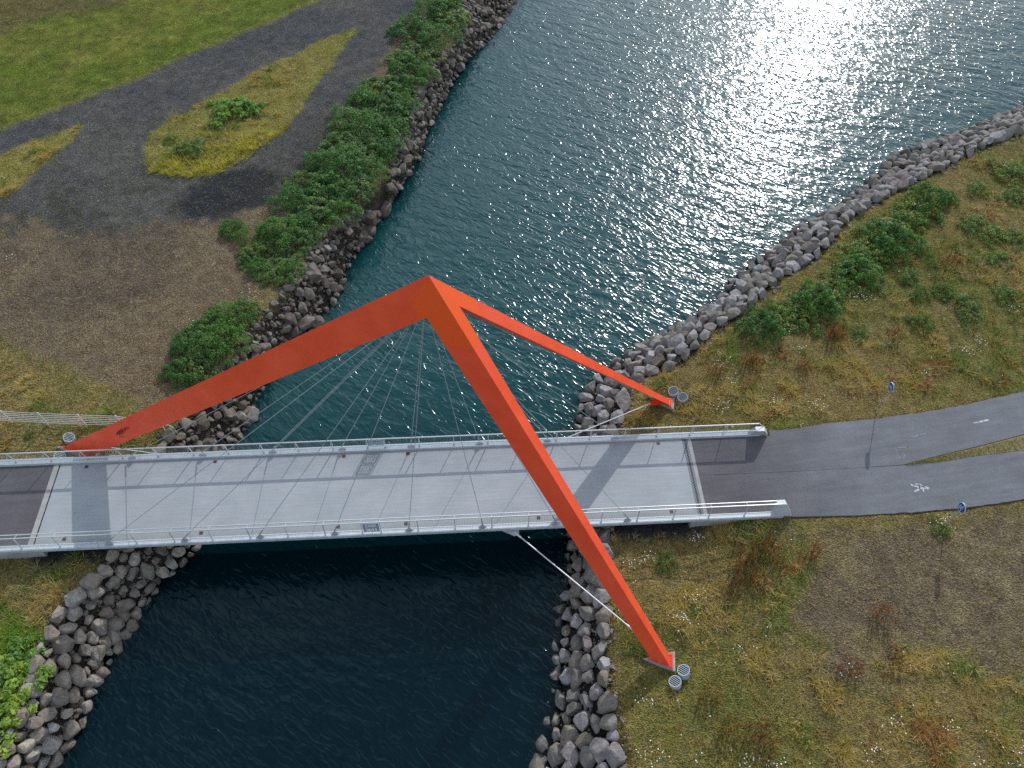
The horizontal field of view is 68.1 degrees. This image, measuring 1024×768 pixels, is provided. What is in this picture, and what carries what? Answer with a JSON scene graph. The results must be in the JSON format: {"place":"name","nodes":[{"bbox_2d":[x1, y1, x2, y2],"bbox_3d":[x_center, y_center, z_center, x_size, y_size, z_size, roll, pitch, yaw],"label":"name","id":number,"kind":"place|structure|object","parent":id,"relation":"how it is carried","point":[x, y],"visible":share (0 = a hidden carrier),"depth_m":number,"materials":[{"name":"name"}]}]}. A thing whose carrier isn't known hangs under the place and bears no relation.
{"place":"outdoors","nodes":[
{"label":"outdoors","id":0,"kind":"place"},
{"bbox_2d":[0,465,53,545],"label":"approach path","id":1,"kind":"structure","parent":0,"point":[22,490],"depth_m":42.15,"materials":[{"name":"grey asphalt"}]},
{"bbox_2d":[0,0,317,130],"bbox_3d":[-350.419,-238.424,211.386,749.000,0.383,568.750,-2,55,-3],"label":"lawn","id":2,"kind":"structure","parent":0,"point":[187,45],"depth_m":69.89,"materials":[{"name":"green plant"}]},
{"bbox_2d":[0,0,419,240],"bbox_3d":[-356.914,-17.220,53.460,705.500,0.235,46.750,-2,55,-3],"label":"gravel track","id":3,"kind":"structure","parent":0,"point":[324,16],"depth_m":61.93,"materials":[{"name":"grey gravel"}]},
{"bbox_2d":[0,0,418,236],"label":"track weeds","id":4,"kind":"object","parent":3,"relation":"on","point":[222,170],"visible":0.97,"depth_m":60.30,"materials":[{"name":"green plant"}]},
{"bbox_2d":[0,0,990,767],"bbox_3d":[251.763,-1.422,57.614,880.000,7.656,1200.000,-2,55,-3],"label":"riverbed","id":5,"kind":"structure","parent":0,"point":[378,200],"depth_m":48.11,"materials":[{"name":"grey stone"}]},
{"bbox_2d":[0,27,1023,767],"bbox_3d":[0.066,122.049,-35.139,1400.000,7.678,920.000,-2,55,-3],"label":"meadow","id":6,"kind":"structure","parent":0,"point":[656,677],"depth_m":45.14,"materials":[{"name":"green plant"}]},
{"bbox_2d":[0,685,37,759],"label":"leafy shrub","id":7,"kind":"object","parent":6,"relation":"on","point":[7,721],"visible":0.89,"depth_m":35.93,"materials":[{"name":"green plant"}]},
{"bbox_2d":[0,552,47,558],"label":"abutment","id":8,"kind":"object","parent":6,"relation":"on","point":[22,555],"visible":0.17,"depth_m":40.76,"materials":[{"name":"concrete"}]},
{"bbox_2d":[0,319,783,630],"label":"footbridge","id":9,"kind":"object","parent":8,"relation":"on","point":[166,491],"visible":0.88,"depth_m":42.68,"materials":[{"name":"concrete"}]},
{"bbox_2d":[0,423,767,461],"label":"railing","id":10,"kind":"object","parent":9,"relation":"on","point":[761,430],"visible":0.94,"depth_m":43.45,"materials":[{"name":"silver metal"}]},
{"bbox_2d":[0,500,791,548],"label":"railing","id":11,"kind":"object","parent":9,"relation":"on","point":[780,508],"visible":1,"depth_m":40.65,"materials":[{"name":"silver metal"}]},
{"bbox_2d":[3,635,47,676],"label":"leafy shrub","id":12,"kind":"object","parent":6,"relation":"on","point":[17,645],"visible":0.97,"depth_m":37.70,"materials":[{"name":"green plant"}]},
{"bbox_2d":[0,653,55,720],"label":"leafy shrub","id":13,"kind":"object","parent":6,"relation":"on","point":[9,672],"visible":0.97,"depth_m":36.81,"materials":[{"name":"green plant"}]},
{"bbox_2d":[0,410,175,430],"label":"fence","id":14,"kind":"object","parent":6,"relation":"on","point":[43,419],"visible":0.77,"depth_m":45.23,"materials":[{"name":"silver metal"}]},
{"bbox_2d":[0,545,200,767],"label":"rock bank","id":15,"kind":"object","parent":6,"relation":"on","point":[63,643],"visible":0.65,"depth_m":39.20,"materials":[{"name":"grey stone"}]},
{"bbox_2d":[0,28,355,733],"bbox_3d":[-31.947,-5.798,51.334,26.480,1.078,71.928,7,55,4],"label":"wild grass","id":16,"kind":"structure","parent":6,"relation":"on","point":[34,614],"depth_m":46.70,"materials":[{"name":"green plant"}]},
{"bbox_2d":[171,136,207,158],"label":"shrub","id":17,"kind":"object","parent":6,"relation":"on","point":[199,140],"visible":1,"depth_m":60.34,"materials":[{"name":"green plant"}]},
{"bbox_2d":[207,95,259,123],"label":"shrub","id":18,"kind":"object","parent":6,"relation":"on","point":[223,104],"visible":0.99,"depth_m":63.14,"materials":[{"name":"green plant"}]},
{"bbox_2d":[0,0,506,764],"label":"pebbles","id":19,"kind":"object","parent":6,"relation":"on","point":[168,554],"visible":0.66,"depth_m":51.10,"materials":[{"name":"grey stone"}]},
{"bbox_2d":[154,0,516,452],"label":"rock bank","id":20,"kind":"object","parent":6,"relation":"on","point":[245,413],"visible":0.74,"depth_m":55.20,"materials":[{"name":"grey stone"}]},
{"bbox_2d":[57,275,674,671],"bbox_3d":[-7.854,3.150,35.010,37.349,18.400,16.714,-2,55,-3],"label":"pylon","id":21,"kind":"object","parent":6,"relation":"on","point":[441,307],"visible":0.93,"depth_m":33.59,"materials":[{"name":"metal"}]},
{"bbox_2d":[6,165,1021,767],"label":"white flowers","id":22,"kind":"object","parent":6,"relation":"on","point":[728,625],"visible":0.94,"depth_m":38.92,"materials":[{"name":"white plant"}]},
{"bbox_2d":[529,526,627,767],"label":"rock bank","id":23,"kind":"object","parent":6,"relation":"on","point":[599,750],"visible":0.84,"depth_m":38.54,"materials":[{"name":"grey stone"}]},
{"bbox_2d":[653,549,682,575],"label":"shrub","id":24,"kind":"object","parent":6,"relation":"on","point":[664,561],"visible":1,"depth_m":41.06,"materials":[{"name":"green plant"}]},
{"bbox_2d":[734,305,786,343],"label":"shrub","id":25,"kind":"object","parent":6,"relation":"on","point":[772,318],"visible":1,"depth_m":49.39,"materials":[{"name":"green plant"}]},
{"bbox_2d":[755,303,799,334],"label":"shrub","id":26,"kind":"object","parent":6,"relation":"on","point":[779,317],"visible":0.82,"depth_m":50.31,"materials":[{"name":"green plant"}]},
{"bbox_2d":[548,134,1023,767],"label":"pebbles","id":27,"kind":"object","parent":6,"relation":"on","point":[612,526],"visible":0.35,"depth_m":41.99,"materials":[{"name":"grey stone"}]},
{"bbox_2d":[573,104,1023,436],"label":"rock bank","id":28,"kind":"object","parent":6,"relation":"on","point":[894,179],"visible":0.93,"depth_m":55.11,"materials":[{"name":"grey stone"}]},
{"bbox_2d":[783,305,823,336],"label":"shrub","id":29,"kind":"object","parent":6,"relation":"on","point":[793,326],"visible":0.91,"depth_m":50.22,"materials":[{"name":"green plant"}]},
{"bbox_2d":[791,278,842,323],"bbox_3d":[20.417,-5.877,51.042,3.198,1.864,3.998,1,55,0],"label":"shrub","id":30,"kind":"object","parent":6,"relation":"on","point":[827,295],"visible":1,"depth_m":50.49,"materials":[{"name":"green plant"}]},
{"bbox_2d":[799,277,846,310],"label":"shrub","id":31,"kind":"object","parent":6,"relation":"on","point":[837,294],"visible":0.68,"depth_m":51.57,"materials":[{"name":"green plant"}]},
{"bbox_2d":[828,273,866,298],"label":"shrub","id":32,"kind":"object","parent":6,"relation":"on","point":[848,278],"visible":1,"depth_m":52.00,"materials":[{"name":"green plant"}]},
{"bbox_2d":[824,251,877,291],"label":"shrub","id":33,"kind":"object","parent":6,"relation":"on","point":[841,264],"visible":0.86,"depth_m":52.74,"materials":[{"name":"green plant"}]},
{"bbox_2d":[832,241,884,267],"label":"shrub","id":34,"kind":"object","parent":6,"relation":"on","point":[852,247],"visible":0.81,"depth_m":53.81,"materials":[{"name":"green plant"}]},
{"bbox_2d":[837,248,885,289],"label":"shrub","id":35,"kind":"object","parent":6,"relation":"on","point":[875,272],"visible":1,"depth_m":52.45,"materials":[{"name":"green plant"}]},
{"bbox_2d":[699,451,1023,517],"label":"footpath","id":36,"kind":"structure","parent":6,"relation":"on","point":[983,480],"depth_m":43.32,"materials":[{"name":"grey asphalt"}]},
{"bbox_2d":[850,230,895,265],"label":"shrub","id":37,"kind":"object","parent":6,"relation":"on","point":[864,241],"visible":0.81,"depth_m":54.33,"materials":[{"name":"green plant"}]},
{"bbox_2d":[851,216,901,247],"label":"shrub","id":38,"kind":"object","parent":6,"relation":"on","point":[876,225],"visible":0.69,"depth_m":55.20,"materials":[{"name":"green plant"}]},
{"bbox_2d":[871,208,918,245],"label":"shrub","id":39,"kind":"object","parent":6,"relation":"on","point":[907,226],"visible":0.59,"depth_m":55.63,"materials":[{"name":"green plant"}]},
{"bbox_2d":[862,220,928,264],"bbox_3d":[27.174,-10.524,54.428,3.816,1.967,4.672,-31,61,-21],"label":"shrub","id":40,"kind":"object","parent":6,"relation":"on","point":[899,229],"visible":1,"depth_m":53.98,"materials":[{"name":"green plant"}]},
{"bbox_2d":[893,266,921,286],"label":"shrub","id":41,"kind":"object","parent":6,"relation":"on","point":[914,276],"visible":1,"depth_m":52.81,"materials":[{"name":"green plant"}]},
{"bbox_2d":[889,201,928,231],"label":"shrub","id":42,"kind":"object","parent":6,"relation":"on","point":[909,217],"visible":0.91,"depth_m":55.97,"materials":[{"name":"green plant"}]},
{"bbox_2d":[905,310,934,333],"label":"shrub","id":43,"kind":"object","parent":6,"relation":"on","point":[922,319],"visible":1,"depth_m":50.42,"materials":[{"name":"green plant"}]},
{"bbox_2d":[898,191,944,226],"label":"shrub","id":44,"kind":"object","parent":6,"relation":"on","point":[913,198],"visible":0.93,"depth_m":56.39,"materials":[{"name":"green plant"}]},
{"bbox_2d":[903,180,954,211],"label":"shrub","id":45,"kind":"object","parent":6,"relation":"on","point":[933,191],"visible":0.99,"depth_m":56.82,"materials":[{"name":"green plant"}]},
{"bbox_2d":[928,279,961,300],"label":"shrub","id":46,"kind":"object","parent":6,"relation":"on","point":[949,287],"visible":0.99,"depth_m":52.07,"materials":[{"name":"green plant"}]},
{"bbox_2d":[943,293,980,316],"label":"shrub","id":47,"kind":"object","parent":6,"relation":"on","point":[971,305],"visible":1,"depth_m":51.32,"materials":[{"name":"green plant"}]},
{"bbox_2d":[905,435,1023,464],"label":"median strip","id":48,"kind":"object","parent":6,"relation":"on","point":[1016,444],"visible":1,"depth_m":44.95,"materials":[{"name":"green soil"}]},
{"bbox_2d":[956,210,996,235],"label":"shrub","id":49,"kind":"object","parent":6,"relation":"on","point":[966,221],"visible":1,"depth_m":55.86,"materials":[{"name":"green plant"}]},
{"bbox_2d":[978,221,1011,246],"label":"shrub","id":50,"kind":"object","parent":6,"relation":"on","point":[999,229],"visible":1,"depth_m":55.23,"materials":[{"name":"green plant"}]},
{"bbox_2d":[981,245,1015,269],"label":"shrub","id":51,"kind":"object","parent":6,"relation":"on","point":[1000,254],"visible":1,"depth_m":54.02,"materials":[{"name":"green plant"}]},
{"bbox_2d":[984,157,1023,184],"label":"shrub","id":52,"kind":"object","parent":6,"relation":"on","point":[1014,165],"visible":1,"depth_m":59.36,"materials":[{"name":"green plant"}]},
{"bbox_2d":[992,282,1022,309],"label":"shrub","id":53,"kind":"object","parent":6,"relation":"on","point":[1011,292],"visible":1,"depth_m":51.92,"materials":[{"name":"green plant"}]},
{"bbox_2d":[995,183,1023,207],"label":"shrub","id":54,"kind":"object","parent":6,"relation":"on","point":[1012,192],"visible":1,"depth_m":57.95,"materials":[{"name":"green plant"}]},
{"bbox_2d":[0,0,1023,682],"bbox_3d":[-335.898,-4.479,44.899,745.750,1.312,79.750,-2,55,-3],"label":"soil","id":55,"kind":"structure","parent":0,"point":[196,258],"depth_m":48.97,"materials":[{"name":"brown soil"}]},
{"bbox_2d":[155,355,201,389],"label":"shrub","id":56,"kind":"object","parent":55,"relation":"on","point":[177,374],"visible":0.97,"depth_m":47.58,"materials":[{"name":"green plant"}]},
{"bbox_2d":[168,332,198,367],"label":"shrub","id":57,"kind":"object","parent":55,"relation":"on","point":[175,344],"visible":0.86,"depth_m":48.69,"materials":[{"name":"green plant"}]},
{"bbox_2d":[166,345,220,384],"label":"shrub","id":58,"kind":"object","parent":55,"relation":"on","point":[192,359],"visible":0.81,"depth_m":47.88,"materials":[{"name":"green plant"}]},
{"bbox_2d":[179,327,226,363],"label":"shrub","id":59,"kind":"object","parent":55,"relation":"on","point":[197,331],"visible":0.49,"depth_m":49.13,"materials":[{"name":"green plant"}]},
{"bbox_2d":[184,304,234,346],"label":"shrub","id":60,"kind":"object","parent":55,"relation":"on","point":[198,323],"visible":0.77,"depth_m":49.90,"materials":[{"name":"green plant"}]},
{"bbox_2d":[184,328,236,371],"bbox_3d":[-19.018,-2.332,48.677,3.296,1.679,3.473,36,61,22],"label":"shrub","id":61,"kind":"object","parent":55,"relation":"on","point":[212,342],"visible":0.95,"depth_m":48.30,"materials":[{"name":"green plant"}]},
{"bbox_2d":[196,315,255,354],"bbox_3d":[-18.688,-3.422,49.438,4.234,1.643,3.448,2,55,0],"label":"shrub","id":62,"kind":"object","parent":55,"relation":"on","point":[227,327],"visible":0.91,"depth_m":49.08,"materials":[{"name":"green plant"}]},
{"bbox_2d":[212,299,256,336],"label":"shrub","id":63,"kind":"object","parent":55,"relation":"on","point":[228,307],"visible":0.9,"depth_m":50.08,"materials":[{"name":"green plant"}]},
{"bbox_2d":[219,219,249,240],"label":"shrub","id":64,"kind":"object","parent":55,"relation":"on","point":[225,224],"visible":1,"depth_m":55.02,"materials":[{"name":"green plant"}]},
{"bbox_2d":[234,296,262,323],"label":"shrub","id":65,"kind":"object","parent":55,"relation":"on","point":[252,305],"visible":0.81,"depth_m":50.64,"materials":[{"name":"green plant"}]},
{"bbox_2d":[235,243,263,269],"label":"shrub","id":66,"kind":"object","parent":55,"relation":"on","point":[243,256],"visible":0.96,"depth_m":53.61,"materials":[{"name":"green plant"}]},
{"bbox_2d":[241,234,277,262],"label":"shrub","id":67,"kind":"object","parent":55,"relation":"on","point":[258,247],"visible":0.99,"depth_m":54.00,"materials":[{"name":"green plant"}]},
{"bbox_2d":[242,256,276,278],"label":"shrub","id":68,"kind":"object","parent":55,"relation":"on","point":[259,260],"visible":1,"depth_m":53.00,"materials":[{"name":"green plant"}]},
{"bbox_2d":[252,218,290,243],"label":"shrub","id":69,"kind":"object","parent":55,"relation":"on","point":[261,227],"visible":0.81,"depth_m":54.48,"materials":[{"name":"green plant"}]},
{"bbox_2d":[249,253,296,287],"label":"shrub","id":70,"kind":"object","parent":55,"relation":"on","point":[279,278],"visible":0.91,"depth_m":52.68,"materials":[{"name":"green plant"}]},
{"bbox_2d":[259,213,308,251],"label":"shrub","id":71,"kind":"object","parent":55,"relation":"on","point":[279,222],"visible":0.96,"depth_m":54.40,"materials":[{"name":"green plant"}]},
{"bbox_2d":[274,252,306,284],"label":"shrub","id":72,"kind":"object","parent":55,"relation":"on","point":[287,262],"visible":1,"depth_m":52.80,"materials":[{"name":"green plant"}]},
{"bbox_2d":[265,180,316,213],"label":"shrub","id":73,"kind":"object","parent":55,"relation":"on","point":[285,191],"visible":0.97,"depth_m":56.43,"materials":[{"name":"green plant"}]},
{"bbox_2d":[274,226,322,258],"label":"shrub","id":74,"kind":"object","parent":55,"relation":"on","point":[302,235],"visible":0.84,"depth_m":54.40,"materials":[{"name":"green plant"}]},
{"bbox_2d":[285,208,319,230],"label":"shrub","id":75,"kind":"object","parent":55,"relation":"on","point":[300,218],"visible":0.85,"depth_m":55.39,"materials":[{"name":"green plant"}]},
{"bbox_2d":[282,169,330,199],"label":"shrub","id":76,"kind":"object","parent":55,"relation":"on","point":[304,173],"visible":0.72,"depth_m":58.09,"materials":[{"name":"green plant"}]},
{"bbox_2d":[285,188,342,233],"bbox_3d":[-14.648,-13.372,56.617,4.622,1.131,4.698,22,57,14],"label":"shrub","id":77,"kind":"object","parent":55,"relation":"on","point":[316,205],"visible":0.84,"depth_m":56.14,"materials":[{"name":"green plant"}]},
{"bbox_2d":[300,148,348,178],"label":"shrub","id":78,"kind":"object","parent":55,"relation":"on","point":[315,165],"visible":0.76,"depth_m":59.31,"materials":[{"name":"green plant"}]},
{"bbox_2d":[300,161,355,205],"bbox_3d":[-14.183,-15.538,58.090,4.335,1.550,5.376,-6,55,-5],"label":"shrub","id":79,"kind":"object","parent":55,"relation":"on","point":[321,190],"visible":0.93,"depth_m":57.35,"materials":[{"name":"green plant"}]},
{"bbox_2d":[315,194,363,227],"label":"shrub","id":80,"kind":"object","parent":55,"relation":"on","point":[345,201],"visible":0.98,"depth_m":56.09,"materials":[{"name":"green plant"}]},
{"bbox_2d":[316,126,372,159],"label":"shrub","id":81,"kind":"object","parent":55,"relation":"on","point":[331,137],"visible":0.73,"depth_m":60.88,"materials":[{"name":"green plant"}]},
{"bbox_2d":[314,141,375,184],"bbox_3d":[-12.624,-17.206,59.000,4.638,1.989,5.507,-33,61,-22],"label":"shrub","id":82,"kind":"object","parent":55,"relation":"on","point":[342,151],"visible":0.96,"depth_m":58.69,"materials":[{"name":"green plant"}]},
{"bbox_2d":[323,168,378,204],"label":"shrub","id":83,"kind":"object","parent":55,"relation":"on","point":[363,183],"visible":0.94,"depth_m":57.49,"materials":[{"name":"green plant"}]},
{"bbox_2d":[326,102,383,138],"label":"shrub","id":84,"kind":"object","parent":55,"relation":"on","point":[349,112],"visible":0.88,"depth_m":62.06,"materials":[{"name":"green plant"}]},
{"bbox_2d":[338,133,389,169],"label":"shrub","id":85,"kind":"object","parent":55,"relation":"on","point":[370,143],"visible":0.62,"depth_m":60.45,"materials":[{"name":"green plant"}]},
{"bbox_2d":[345,84,389,114],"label":"shrub","id":86,"kind":"object","parent":55,"relation":"on","point":[356,94],"visible":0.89,"depth_m":63.81,"materials":[{"name":"green plant"}]},
{"bbox_2d":[346,154,389,184],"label":"shrub","id":87,"kind":"object","parent":55,"relation":"on","point":[375,165],"visible":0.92,"depth_m":58.81,"materials":[{"name":"green plant"}]},
{"bbox_2d":[343,106,406,146],"bbox_3d":[-11.259,-20.954,61.833,4.827,1.684,6.383,-29,60,-20],"label":"shrub","id":88,"kind":"object","parent":55,"relation":"on","point":[367,118],"visible":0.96,"depth_m":61.45,"materials":[{"name":"green plant"}]},
{"bbox_2d":[366,139,402,162],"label":"shrub","id":89,"kind":"object","parent":55,"relation":"on","point":[380,144],"visible":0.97,"depth_m":60.30,"materials":[{"name":"green plant"}]},
{"bbox_2d":[355,90,417,125],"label":"shrub","id":90,"kind":"object","parent":55,"relation":"on","point":[397,106],"visible":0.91,"depth_m":63.11,"materials":[{"name":"green plant"}]},
{"bbox_2d":[361,74,414,104],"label":"shrub","id":91,"kind":"object","parent":55,"relation":"on","point":[381,84],"visible":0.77,"depth_m":65.20,"materials":[{"name":"green plant"}]},
{"bbox_2d":[373,115,410,138],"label":"shrub","id":92,"kind":"object","parent":55,"relation":"on","point":[397,123],"visible":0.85,"depth_m":62.06,"materials":[{"name":"green plant"}]},
{"bbox_2d":[386,49,425,77],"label":"shrub","id":93,"kind":"object","parent":55,"relation":"on","point":[395,65],"visible":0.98,"depth_m":66.91,"materials":[{"name":"green plant"}]},
{"bbox_2d":[385,74,427,98],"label":"shrub","id":94,"kind":"object","parent":55,"relation":"on","point":[405,78],"visible":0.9,"depth_m":65.21,"materials":[{"name":"green plant"}]},
{"bbox_2d":[389,91,424,115],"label":"shrub","id":95,"kind":"object","parent":55,"relation":"on","point":[408,103],"visible":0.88,"depth_m":63.63,"materials":[{"name":"green plant"}]},
{"bbox_2d":[386,12,434,42],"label":"shrub","id":96,"kind":"object","parent":55,"relation":"on","point":[403,22],"visible":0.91,"depth_m":70.28,"materials":[{"name":"green plant"}]},
{"bbox_2d":[385,38,445,71],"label":"shrub","id":97,"kind":"object","parent":55,"relation":"on","point":[408,44],"visible":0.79,"depth_m":68.52,"materials":[{"name":"green plant"}]},
{"bbox_2d":[410,0,455,20],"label":"shrub","id":98,"kind":"object","parent":55,"relation":"on","point":[420,3],"visible":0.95,"depth_m":72.07,"materials":[{"name":"green plant"}]},
{"bbox_2d":[409,23,465,53],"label":"shrub","id":99,"kind":"object","parent":55,"relation":"on","point":[421,37],"visible":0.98,"depth_m":69.46,"materials":[{"name":"green plant"}]},
{"bbox_2d":[427,6,472,30],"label":"shrub","id":100,"kind":"object","parent":55,"relation":"on","point":[461,15],"visible":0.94,"depth_m":71.62,"materials":[{"name":"green plant"}]},
{"bbox_2d":[0,13,1023,685],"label":"sparse tufts","id":101,"kind":"object","parent":55,"relation":"on","point":[778,525],"visible":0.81,"depth_m":42.43,"materials":[{"name":"green plant"}]},
{"bbox_2d":[929,517,952,541],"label":"weed","id":102,"kind":"object","parent":55,"relation":"on","point":[946,534],"visible":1,"depth_m":41.72,"materials":[{"name":"green plant"}]},
{"bbox_2d":[58,0,1023,767],"bbox_3d":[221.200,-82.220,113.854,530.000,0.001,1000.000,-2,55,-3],"label":"water","id":103,"kind":"structure","parent":0,"point":[604,182],"depth_m":56.41,"materials":[{"name":"blue liquid"}]},
{"bbox_2d":[691,391,1023,475],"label":"cycle path","id":104,"kind":"structure","parent":0,"point":[897,440],"depth_m":45.11,"materials":[{"name":"grey asphalt"}]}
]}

